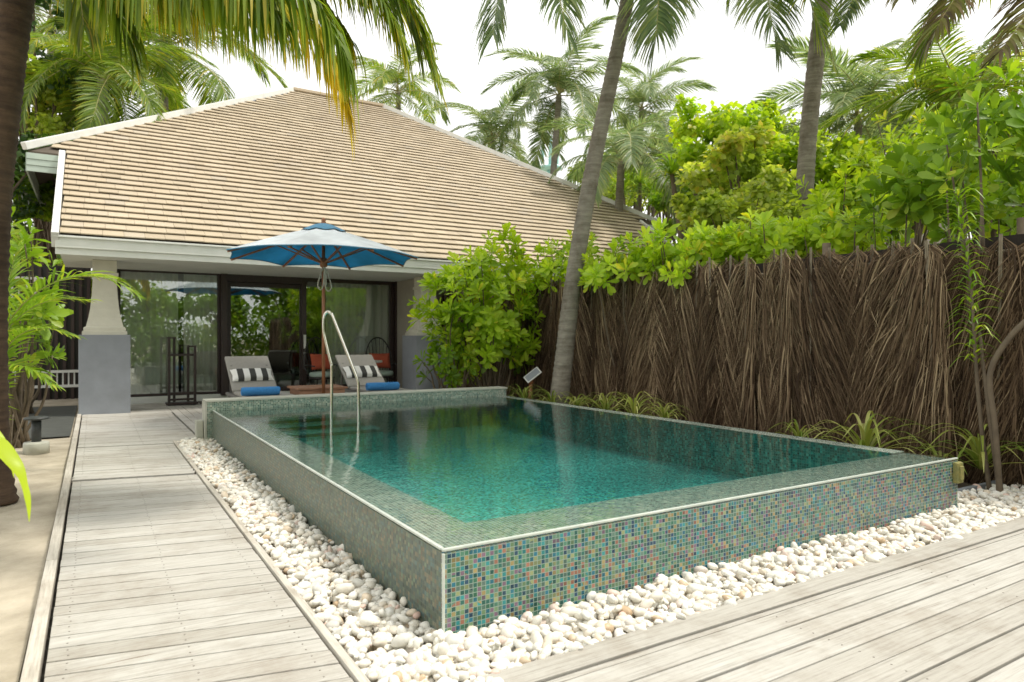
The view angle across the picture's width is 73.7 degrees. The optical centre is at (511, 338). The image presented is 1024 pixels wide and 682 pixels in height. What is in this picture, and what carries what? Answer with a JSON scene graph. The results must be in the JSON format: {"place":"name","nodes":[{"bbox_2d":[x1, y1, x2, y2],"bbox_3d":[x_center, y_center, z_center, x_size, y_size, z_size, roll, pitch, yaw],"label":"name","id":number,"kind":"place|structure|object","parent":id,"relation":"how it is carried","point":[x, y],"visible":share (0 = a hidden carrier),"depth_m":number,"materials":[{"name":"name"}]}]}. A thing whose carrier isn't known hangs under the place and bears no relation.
{"place":"outdoors","nodes":[
{"label":"outdoors","id":0,"kind":"place"},
{"bbox_2d":[0,398,77,681],"bbox_3d":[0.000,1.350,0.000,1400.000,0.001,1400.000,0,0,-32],"label":"ground","id":1,"kind":"structure","parent":0,"point":[39,588],"depth_m":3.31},
{"bbox_2d":[0,432,30,520],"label":"banana leaf plant","id":2,"kind":"object","parent":1,"relation":"on","point":[10,458],"visible":1,"depth_m":2.21,"materials":[{"name":"plant"}]},
{"bbox_2d":[11,414,23,448],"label":"bare twigs","id":3,"kind":"object","parent":1,"relation":"on","point":[12,430],"visible":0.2,"depth_m":6.83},
{"bbox_2d":[8,317,54,413],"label":"beach shrub","id":4,"kind":"object","parent":1,"relation":"on","point":[45,345],"visible":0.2,"depth_m":11.50,"materials":[{"name":"green plant"}]},
{"bbox_2d":[13,174,55,264],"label":"broadleaf tree","id":5,"kind":"object","parent":1,"relation":"on","point":[47,191],"visible":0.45,"depth_m":15.68,"materials":[{"name":"green plant"}]},
{"bbox_2d":[23,416,49,454],"bbox_3d":[-5.354,1.093,7.685,0.258,0.435,0.258,0,0,-32],"label":"bollard lamp","id":6,"kind":"object","parent":1,"relation":"on","point":[36,445],"visible":0.96,"depth_m":7.64,"materials":[{"name":"grey paint"}]},
{"bbox_2d":[8,206,73,447],"bbox_3d":[-5.842,-0.116,8.014,1.161,2.872,1.295,0,0,-32],"label":"beach shrub","id":7,"kind":"object","parent":1,"relation":"on","point":[57,314],"visible":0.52,"depth_m":7.98,"materials":[{"name":"green plant"}]},
{"bbox_2d":[11,128,72,230],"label":"broadleaf tree","id":8,"kind":"object","parent":1,"relation":"on","point":[20,165],"visible":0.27,"depth_m":15.02,"materials":[{"name":"green plant"}]},
{"bbox_2d":[8,370,77,387],"bbox_3d":[-9.102,0.948,12.748,2.400,0.685,0.100,0,0,-32],"label":"railing","id":9,"kind":"object","parent":1,"relation":"on","point":[63,372],"visible":0.23,"depth_m":13.03,"materials":[{"name":"wood"}]},
{"bbox_2d":[8,265,90,399],"bbox_3d":[-10.971,-0.100,13.693,4.300,2.900,0.265,0,0,-32],"label":"yard screen","id":10,"kind":"object","parent":1,"relation":"on","point":[76,321],"visible":0.3,"depth_m":14.62,"materials":[{"name":"black paint"}]},
{"bbox_2d":[11,220,92,296],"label":"broadleaf tree","id":11,"kind":"object","parent":1,"relation":"on","point":[18,236],"visible":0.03,"depth_m":19.37,"materials":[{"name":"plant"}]},
{"bbox_2d":[11,201,92,270],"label":"woodland","id":12,"kind":"object","parent":1,"relation":"on","point":[58,256],"visible":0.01,"depth_m":27.14,"materials":[{"name":"green plant"}]},
{"bbox_2d":[17,54,94,265],"bbox_3d":[-12.241,-3.053,18.117,2.744,9.014,3.224,0,0,29],"label":"broadleaf tree","id":13,"kind":"object","parent":1,"relation":"on","point":[46,126],"visible":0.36,"depth_m":17.54,"materials":[{"name":"green plant"}]},
{"bbox_2d":[19,0,112,264],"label":"broadleaf tree","id":14,"kind":"object","parent":1,"relation":"on","point":[59,13],"visible":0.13,"depth_m":17.55,"materials":[{"name":"green plant"}]},
{"bbox_2d":[7,238,150,419],"bbox_3d":[-5.051,0.037,6.924,2.728,2.531,1.424,0,0,30],"label":"young palm","id":15,"kind":"object","parent":1,"relation":"on","point":[29,303],"visible":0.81,"depth_m":6.91,"materials":[{"name":"green plant"}]},
{"bbox_2d":[28,0,150,257],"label":"palm tree","id":16,"kind":"object","parent":1,"relation":"on","point":[37,9],"visible":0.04,"depth_m":24.01,"materials":[{"name":"green plant"}]},
{"bbox_2d":[20,5,219,143],"bbox_3d":[-10.333,-3.435,17.194,5.159,9.798,5.411,0,0,-32],"label":"palm tree","id":17,"kind":"object","parent":1,"relation":"on","point":[115,74],"visible":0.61,"depth_m":16.58,"materials":[{"name":"green plant"}]},
{"bbox_2d":[28,3,287,123],"bbox_3d":[-10.639,-5.462,21.145,7.979,13.848,8.236,0,0,-32],"label":"palm tree","id":18,"kind":"object","parent":1,"relation":"on","point":[192,65],"visible":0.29,"depth_m":20.77,"materials":[{"name":"green plant"}]},
{"bbox_2d":[20,414,369,681],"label":"path edging","id":19,"kind":"object","parent":1,"relation":"on","point":[33,662],"visible":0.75,"depth_m":3.38,"materials":[{"name":"wood"}]},
{"bbox_2d":[0,0,449,505],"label":"coconut palm","id":20,"kind":"object","parent":1,"relation":"on","point":[295,21],"visible":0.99,"depth_m":4.81,"materials":[{"name":"green plant"}]},
{"bbox_2d":[270,535,345,622],"bbox_3d":[-2.016,1.310,5.321,0.398,0.001,7.380,0,0,-32],"label":"pebble bed","id":21,"kind":"object","parent":1,"relation":"on","point":[343,618],"depth_m":3.36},
{"bbox_2d":[20,87,693,416],"bbox_3d":[-4.875,-3.311,21.173,16.140,9.322,15.900,0,0,-32],"label":"villa","id":22,"kind":"object","parent":1,"relation":"on","point":[163,215],"visible":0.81,"depth_m":14.81,"materials":[{"name":"tile"}]},
{"bbox_2d":[117,269,219,396],"bbox_3d":[-6.781,-0.104,13.554,1.820,2.472,0.070,0,0,-32],"label":"window","id":23,"kind":"structure","parent":22,"relation":"in","point":[118,270],"depth_m":13.84,"materials":[{"name":"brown wood"}]},
{"bbox_2d":[228,282,300,391],"bbox_3d":[-5.248,-0.019,14.564,1.590,2.302,0.070,0,0,-32],"label":"door","id":24,"kind":"structure","parent":22,"relation":"in","point":[230,284],"depth_m":14.50,"materials":[{"name":"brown wood"}]},
{"bbox_2d":[301,278,393,386],"bbox_3d":[-3.676,-0.104,15.416,2.120,2.472,0.100,0,0,-32],"label":"door","id":25,"kind":"structure","parent":22,"relation":"in","point":[391,284],"depth_m":15.31,"materials":[{"name":"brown wood"}]},
{"bbox_2d":[349,42,460,130],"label":"palm tree","id":26,"kind":"object","parent":1,"relation":"on","point":[390,76],"visible":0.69,"depth_m":30.51,"materials":[{"name":"green plant"}]},
{"bbox_2d":[426,76,572,163],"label":"palm tree","id":27,"kind":"object","parent":1,"relation":"on","point":[485,116],"visible":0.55,"depth_m":29.12,"materials":[{"name":"green plant"}]},
{"bbox_2d":[480,14,647,175],"bbox_3d":[1.569,-5.318,26.868,6.434,13.567,6.000,0,0,-32],"label":"palm tree","id":28,"kind":"object","parent":1,"relation":"on","point":[558,78],"visible":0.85,"depth_m":26.89,"materials":[{"name":"green plant"}]},
{"bbox_2d":[195,386,963,632],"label":"swimming pool","id":29,"kind":"structure","parent":1,"relation":"on","point":[453,552],"depth_m":3.90,"materials":[{"name":"tile"}]},
{"bbox_2d":[322,310,359,413],"bbox_3d":[-1.989,0.359,7.950,0.445,1.370,0.036,0,0,0],"label":"pool handrail","id":30,"kind":"object","parent":29,"relation":"attached to","point":[330,358],"visible":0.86,"depth_m":7.93,"materials":[{"name":"metal"}]},
{"bbox_2d":[215,396,951,486],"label":"water","id":31,"kind":"structure","parent":29,"relation":"in","point":[478,427],"depth_m":5.88,"materials":[{"name":"liquid"}]},
{"bbox_2d":[567,152,637,205],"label":"broadleaf tree","id":32,"kind":"object","parent":1,"relation":"on","point":[611,190],"visible":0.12,"depth_m":28.37,"materials":[{"name":"green plant"}]},
{"bbox_2d":[539,109,700,236],"bbox_3d":[3.357,-2.782,20.879,5.733,8.495,5.104,0,0,35],"label":"palm tree","id":33,"kind":"object","parent":1,"relation":"on","point":[623,142],"visible":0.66,"depth_m":20.54,"materials":[{"name":"green plant"}]},
{"bbox_2d":[603,153,672,220],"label":"broadleaf tree","id":34,"kind":"object","parent":1,"relation":"on","point":[643,209],"visible":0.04,"depth_m":31.61,"materials":[{"name":"green plant"}]},
{"bbox_2d":[604,165,672,221],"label":"screw pine","id":35,"kind":"object","parent":1,"relation":"on","point":[639,187],"visible":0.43,"depth_m":25.90,"materials":[{"name":"green plant"}]},
{"bbox_2d":[578,54,717,215],"bbox_3d":[5.603,-5.539,29.991,5.647,13.997,6.224,0,0,-32],"label":"palm tree","id":36,"kind":"object","parent":1,"relation":"on","point":[647,92],"visible":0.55,"depth_m":29.60,"materials":[{"name":"green plant"}]},
{"bbox_2d":[624,133,677,242],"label":"broadleaf tree","id":37,"kind":"object","parent":1,"relation":"on","point":[659,214],"visible":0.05,"depth_m":33.68,"materials":[{"name":"plant"}]},
{"bbox_2d":[647,168,691,244],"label":"broadleaf tree","id":38,"kind":"object","parent":1,"relation":"on","point":[655,202],"visible":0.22,"depth_m":23.57,"materials":[{"name":"green plant"}]},
{"bbox_2d":[642,139,741,239],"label":"broadleaf tree","id":39,"kind":"object","parent":1,"relation":"on","point":[672,166],"visible":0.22,"depth_m":18.78,"materials":[{"name":"green plant"}]},
{"bbox_2d":[653,147,742,219],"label":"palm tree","id":40,"kind":"object","parent":1,"relation":"on","point":[678,187],"visible":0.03,"depth_m":24.45,"materials":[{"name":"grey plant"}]},
{"bbox_2d":[439,217,1023,488],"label":"frond fence","id":41,"kind":"object","parent":1,"relation":"on","point":[827,335],"visible":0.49,"depth_m":7.41,"materials":[{"name":"plant"}]},
{"bbox_2d":[735,103,832,186],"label":"broadleaf tree","id":42,"kind":"object","parent":1,"relation":"on","point":[784,120],"visible":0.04,"depth_m":26.62,"materials":[{"name":"green plant"}]},
{"bbox_2d":[821,180,947,247],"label":"broadleaf tree","id":43,"kind":"object","parent":1,"relation":"on","point":[940,225],"depth_m":24.55,"materials":[{"name":"plant"}]},
{"label":"pebble bed","id":44,"kind":"structure","parent":1,"relation":"on","visible":0},
{"bbox_2d":[177,436,1023,681],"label":"pebbles","id":45,"kind":"object","parent":44,"relation":"on","point":[317,568],"visible":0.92,"depth_m":3.35,"materials":[{"name":"stone"}]},
{"bbox_2d":[926,183,1002,489],"bbox_3d":[3.810,0.015,5.740,0.623,2.576,0.527,0,0,-32],"label":"tall willowy plant","id":46,"kind":"object","parent":45,"relation":"on","point":[971,285],"visible":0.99,"depth_m":5.74,"materials":[{"name":"green plant"}]},
{"bbox_2d":[958,480,995,492],"bbox_3d":[3.744,1.285,5.660,1.400,0.090,0.040,0,0,-32],"label":"bed edging","id":47,"kind":"object","parent":44,"relation":"on","point":[982,485],"visible":0.04,"depth_m":5.73,"materials":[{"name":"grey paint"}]},
{"bbox_2d":[978,319,1023,491],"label":"leaning branch","id":48,"kind":"object","parent":44,"relation":"on","point":[991,416],"visible":0.98,"depth_m":5.59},
{"label":"deck underlay","id":49,"kind":"structure","parent":1,"relation":"on","visible":0},
{"bbox_2d":[470,516,1023,681],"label":"deck","id":50,"kind":"structure","parent":49,"relation":"on","point":[949,609],"depth_m":2.89,"materials":[{"name":"grey wood"}]},
{"bbox_2d":[22,405,77,437],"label":"side path","id":51,"kind":"structure","parent":0,"point":[59,422],"depth_m":10.58,"materials":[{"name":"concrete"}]},
{"bbox_2d":[40,452,76,681],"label":"path underlay","id":52,"kind":"object","parent":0,"point":[48,636],"depth_m":3.43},
{"bbox_2d":[44,403,353,681],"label":"path","id":53,"kind":"structure","parent":0,"point":[167,579],"depth_m":3.46,"materials":[{"name":"grey wood"}]},
{"bbox_2d":[71,468,194,482],"bbox_3d":[-3.470,1.260,6.284,1.011,0.026,0.235,0,0,-20],"label":"path threshold","id":54,"kind":"object","parent":53,"relation":"on","point":[122,475],"visible":0.95,"depth_m":6.26,"materials":[{"name":"white wood"}]},
{"bbox_2d":[165,337,197,405],"bbox_3d":[-6.250,0.610,12.918,0.540,1.280,0.300,0,0,-32],"label":"towel rack","id":55,"kind":"object","parent":53,"relation":"on","point":[176,401],"visible":1,"depth_m":12.91,"materials":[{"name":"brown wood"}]},
{"bbox_2d":[225,356,292,397],"bbox_3d":[-4.011,0.777,10.812,0.700,0.946,2.089,0,0,-32],"label":"sun lounger","id":56,"kind":"object","parent":53,"relation":"on","point":[235,362],"visible":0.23,"depth_m":11.34,"materials":[{"name":"fabric"}]},
{"bbox_2d":[230,368,273,381],"bbox_3d":[-4.290,0.605,11.269,0.650,0.134,0.290,0,38,-33],"label":"cushion","id":57,"kind":"object","parent":56,"relation":"on","point":[250,374],"visible":1,"depth_m":11.20,"materials":[{"name":"fabric"}]},
{"bbox_2d":[241,386,279,395],"bbox_3d":[-3.688,0.775,10.019,0.534,0.131,0.157,0,0,-29],"label":"rolled towel","id":58,"kind":"object","parent":56,"relation":"on","point":[258,391],"visible":1,"depth_m":9.96,"materials":[{"name":"fabric"}]},
{"bbox_2d":[287,384,347,394],"bbox_3d":[-3.121,1.008,10.930,0.780,0.485,0.692,0,0,-32],"label":"side table","id":59,"kind":"object","parent":53,"relation":"on","point":[304,389],"visible":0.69,"depth_m":10.70,"materials":[{"name":"brown wood"}]},
{"bbox_2d":[304,337,337,384],"bbox_3d":[-4.023,0.610,14.403,0.669,1.286,0.605,0,0,-40],"label":"hoop back chair","id":60,"kind":"object","parent":53,"relation":"on","point":[317,375],"visible":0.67,"depth_m":14.34,"materials":[{"name":"black paint"}]},
{"bbox_2d":[310,354,329,369],"bbox_3d":[-4.039,0.490,14.437,0.460,0.340,0.124,0,-14,-42],"label":"cushion","id":61,"kind":"object","parent":60,"relation":"on","point":[316,360],"visible":0.77,"depth_m":14.34,"materials":[{"name":"fabric"}]},
{"bbox_2d":[226,217,417,393],"bbox_3d":[-2.913,-0.310,10.553,2.733,3.120,2.733,0,0,25],"label":"garden umbrella","id":62,"kind":"object","parent":53,"relation":"on","point":[323,244],"visible":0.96,"depth_m":10.54,"materials":[{"name":"fabric"}]},
{"bbox_2d":[335,355,410,392],"bbox_3d":[-2.417,0.777,11.848,0.700,0.946,2.089,0,0,-32],"label":"sun lounger","id":63,"kind":"object","parent":53,"relation":"on","point":[357,360],"visible":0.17,"depth_m":12.31,"materials":[{"name":"fabric"}]},
{"bbox_2d":[343,366,381,377],"bbox_3d":[-2.696,0.605,12.304,0.650,0.134,0.290,0,38,-33],"label":"cushion","id":64,"kind":"object","parent":63,"relation":"on","point":[366,371],"visible":0.91,"depth_m":12.24,"materials":[{"name":"fabric"}]},
{"bbox_2d":[365,382,399,390],"bbox_3d":[-2.095,0.775,11.055,0.534,0.131,0.157,0,0,-29],"label":"rolled towel","id":65,"kind":"object","parent":63,"relation":"on","point":[374,386],"visible":1,"depth_m":11.00,"materials":[{"name":"fabric"}]},
{"bbox_2d":[365,337,396,381],"bbox_3d":[-2.864,0.610,14.937,0.669,1.286,0.605,0,0,-27],"label":"hoop back chair","id":66,"kind":"object","parent":53,"relation":"on","point":[386,374],"visible":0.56,"depth_m":15.05,"materials":[{"name":"black paint"}]},
{"bbox_2d":[369,353,390,367],"bbox_3d":[-2.902,0.490,14.993,0.460,0.340,0.124,0,-14,-27],"label":"cushion","id":67,"kind":"object","parent":66,"relation":"on","point":[384,358],"visible":0.73,"depth_m":14.97,"materials":[{"name":"fabric"}]},
{"bbox_2d":[413,300,482,388],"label":"beach shrub","id":68,"kind":"object","parent":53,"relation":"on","point":[454,379],"visible":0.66,"depth_m":11.50,"materials":[{"name":"green plant"}]},
{"bbox_2d":[12,0,1023,270],"label":"sky","id":69,"kind":"structure","parent":0,"point":[734,62],"materials":[{"name":"white"}]},
{"bbox_2d":[540,140,561,172],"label":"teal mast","id":70,"kind":"object","parent":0,"point":[546,168],"visible":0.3,"depth_m":59.70,"materials":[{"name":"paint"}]},
{"bbox_2d":[958,476,972,487],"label":"garden soil","id":71,"kind":"structure","parent":0,"point":[963,484],"depth_m":6.11,"materials":[{"name":"brown soil"}]},
{"bbox_2d":[406,222,552,390],"bbox_3d":[-0.360,-0.368,11.989,2.712,3.386,2.021,0,0,-32],"label":"beach shrub","id":72,"kind":"object","parent":71,"relation":"on","point":[501,333],"visible":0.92,"depth_m":11.71,"materials":[{"name":"green plant"}]},
{"bbox_2d":[506,384,544,398],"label":"spider plant","id":73,"kind":"object","parent":71,"relation":"on","point":[525,391],"visible":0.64,"depth_m":10.86,"materials":[{"name":"green plant"}]},
{"bbox_2d":[523,367,541,398],"bbox_3d":[0.339,0.859,11.223,0.298,0.786,0.137,0,0,-4],"label":"solar lamp","id":74,"kind":"object","parent":71,"relation":"on","point":[534,373],"visible":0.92,"depth_m":11.20,"materials":[{"name":"grey wood"}]},
{"bbox_2d":[529,389,572,403],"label":"spider plant","id":75,"kind":"object","parent":71,"relation":"on","point":[551,398],"visible":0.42,"depth_m":10.33,"materials":[{"name":"green plant"}]},
{"bbox_2d":[523,229,610,304],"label":"beach shrub","id":76,"kind":"object","parent":71,"relation":"on","point":[554,264],"visible":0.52,"depth_m":11.77,"materials":[{"name":"green plant"}]},
{"bbox_2d":[554,393,597,406],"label":"spider plant","id":77,"kind":"object","parent":71,"relation":"on","point":[576,402],"visible":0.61,"depth_m":9.92,"materials":[{"name":"green plant"}]},
{"bbox_2d":[568,392,628,409],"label":"spider plant","id":78,"kind":"object","parent":71,"relation":"on","point":[606,406],"visible":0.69,"depth_m":9.43,"materials":[{"name":"green plant"}]},
{"bbox_2d":[468,0,750,403],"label":"coconut palm","id":79,"kind":"object","parent":71,"relation":"on","point":[660,17],"visible":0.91,"depth_m":10.38,"materials":[{"name":"grey plant"}]},
{"bbox_2d":[561,232,700,372],"bbox_3d":[1.889,-0.136,10.554,2.397,2.911,2.087,0,0,-32],"label":"beach shrub","id":80,"kind":"object","parent":71,"relation":"on","point":[614,262],"visible":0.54,"depth_m":9.92,"materials":[{"name":"green plant"}]},
{"bbox_2d":[597,391,667,414],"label":"spider plant","id":81,"kind":"object","parent":71,"relation":"on","point":[635,408],"visible":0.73,"depth_m":8.84,"materials":[{"name":"green plant"}]},
{"bbox_2d":[640,401,692,419],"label":"spider plant","id":82,"kind":"object","parent":71,"relation":"on","point":[663,413],"visible":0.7,"depth_m":8.53,"materials":[{"name":"green plant"}]},
{"bbox_2d":[625,217,765,303],"bbox_3d":[2.630,-0.174,9.776,2.030,2.991,1.886,0,0,18],"label":"beach shrub","id":83,"kind":"object","parent":71,"relation":"on","point":[689,249],"visible":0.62,"depth_m":9.22,"materials":[{"name":"green plant"}]},
{"bbox_2d":[669,161,743,239],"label":"broadleaf tree","id":84,"kind":"object","parent":71,"relation":"on","point":[683,204],"visible":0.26,"depth_m":15.84,"materials":[{"name":"green plant"}]},
{"bbox_2d":[690,185,744,233],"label":"broadleaf tree","id":85,"kind":"object","parent":71,"relation":"on","point":[710,221],"visible":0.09,"depth_m":12.58,"materials":[{"name":"green plant"}]},
{"bbox_2d":[665,93,787,184],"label":"broadleaf tree","id":86,"kind":"object","parent":71,"relation":"on","point":[716,122],"visible":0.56,"depth_m":16.48,"materials":[{"name":"green plant"}]},
{"bbox_2d":[693,178,803,243],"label":"broadleaf tree","id":87,"kind":"object","parent":71,"relation":"on","point":[778,203],"visible":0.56,"depth_m":12.12,"materials":[{"name":"green plant"}]},
{"bbox_2d":[675,120,832,213],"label":"broadleaf tree","id":88,"kind":"object","parent":71,"relation":"on","point":[729,159],"visible":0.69,"depth_m":14.29,"materials":[{"name":"green plant"}]},
{"bbox_2d":[704,206,820,268],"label":"beach shrub","id":89,"kind":"object","parent":71,"relation":"on","point":[766,235],"visible":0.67,"depth_m":8.73,"materials":[{"name":"green plant"}]},
{"bbox_2d":[725,0,877,220],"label":"coconut palm","id":90,"kind":"object","parent":71,"relation":"on","point":[821,26],"visible":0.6,"depth_m":11.46,"materials":[{"name":"green plant"}]},
{"bbox_2d":[770,419,834,440],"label":"dracaena plant","id":91,"kind":"object","parent":71,"relation":"on","point":[800,433],"visible":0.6,"depth_m":7.02,"materials":[{"name":"green plant"}]},
{"bbox_2d":[765,126,890,191],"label":"broadleaf tree","id":92,"kind":"object","parent":71,"relation":"on","point":[826,166],"visible":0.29,"depth_m":14.89,"materials":[{"name":"green plant"}]},
{"bbox_2d":[778,202,913,259],"bbox_3d":[4.255,-0.175,8.789,1.727,2.989,1.600,0,0,-32],"label":"beach shrub","id":93,"kind":"object","parent":71,"relation":"on","point":[838,235],"visible":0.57,"depth_m":8.39,"materials":[{"name":"green plant"}]},
{"bbox_2d":[746,23,964,182],"bbox_3d":[10.134,-3.820,19.882,6.269,10.568,5.799,0,0,-32],"label":"palm tree","id":94,"kind":"object","parent":71,"relation":"on","point":[844,94],"visible":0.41,"depth_m":19.65,"materials":[{"name":"green plant"}]},
{"bbox_2d":[789,144,922,252],"bbox_3d":[5.542,-0.839,10.942,1.862,4.310,2.495,0,0,39],"label":"sea lettuce bush","id":95,"kind":"object","parent":71,"relation":"on","point":[825,199],"visible":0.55,"depth_m":10.74,"materials":[{"name":"green plant"}]},
{"bbox_2d":[800,171,933,252],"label":"broadleaf tree","id":96,"kind":"object","parent":71,"relation":"on","point":[893,232],"visible":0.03,"depth_m":11.58,"materials":[{"name":"green plant"}]},
{"bbox_2d":[803,410,941,453],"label":"dracaena plant","id":97,"kind":"object","parent":71,"relation":"on","point":[868,438],"visible":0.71,"depth_m":6.34,"materials":[{"name":"green plant"}]},
{"bbox_2d":[824,134,949,247],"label":"broadleaf tree","id":98,"kind":"object","parent":71,"relation":"on","point":[923,228],"visible":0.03,"depth_m":14.16,"materials":[{"name":"green plant"}]},
{"bbox_2d":[818,23,1023,240],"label":"palm tree","id":99,"kind":"object","parent":71,"relation":"on","point":[926,84],"visible":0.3,"depth_m":14.96,"materials":[{"name":"green plant"}]},
{"bbox_2d":[852,143,999,249],"bbox_3d":[4.420,-0.419,7.358,1.292,3.471,1.311,0,0,8],"label":"sea lettuce bush","id":100,"kind":"object","parent":71,"relation":"on","point":[905,202],"visible":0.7,"depth_m":7.23,"materials":[{"name":"green plant"}]},
{"bbox_2d":[847,102,1023,243],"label":"sea lettuce bush","id":101,"kind":"object","parent":71,"relation":"on","point":[887,141],"visible":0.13,"depth_m":11.16,"materials":[{"name":"green plant"}]},
{"bbox_2d":[896,443,1002,473],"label":"dracaena plant","id":102,"kind":"object","parent":71,"relation":"on","point":[935,452],"visible":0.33,"depth_m":6.07,"materials":[{"name":"green plant"}]},
{"bbox_2d":[884,0,1023,80],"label":"coconut palm","id":103,"kind":"object","parent":71,"relation":"on","point":[936,25],"visible":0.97,"depth_m":6.74,"materials":[{"name":"green plant"}]},
{"bbox_2d":[902,96,1023,238],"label":"broadleaf tree","id":104,"kind":"object","parent":71,"relation":"on","point":[1004,200],"visible":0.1,"depth_m":11.90,"materials":[{"name":"green plant"}]},
{"bbox_2d":[902,423,1023,470],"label":"dracaena plant","id":105,"kind":"object","parent":71,"relation":"on","point":[975,443],"visible":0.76,"depth_m":5.92,"materials":[{"name":"green plant"}]},
{"bbox_2d":[907,48,1023,227],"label":"broadleaf tree","id":106,"kind":"object","parent":71,"relation":"on","point":[1018,58],"visible":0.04,"depth_m":16.14,"materials":[{"name":"green plant"}]},
{"bbox_2d":[911,53,1023,429],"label":"sea lettuce bush","id":107,"kind":"object","parent":71,"relation":"on","point":[947,165],"visible":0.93,"depth_m":6.27,"materials":[{"name":"green plant"}]},
{"bbox_2d":[928,170,1023,243],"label":"sea lettuce bush","id":108,"kind":"object","parent":71,"relation":"on","point":[993,211],"visible":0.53,"depth_m":7.46,"materials":[{"name":"green plant"}]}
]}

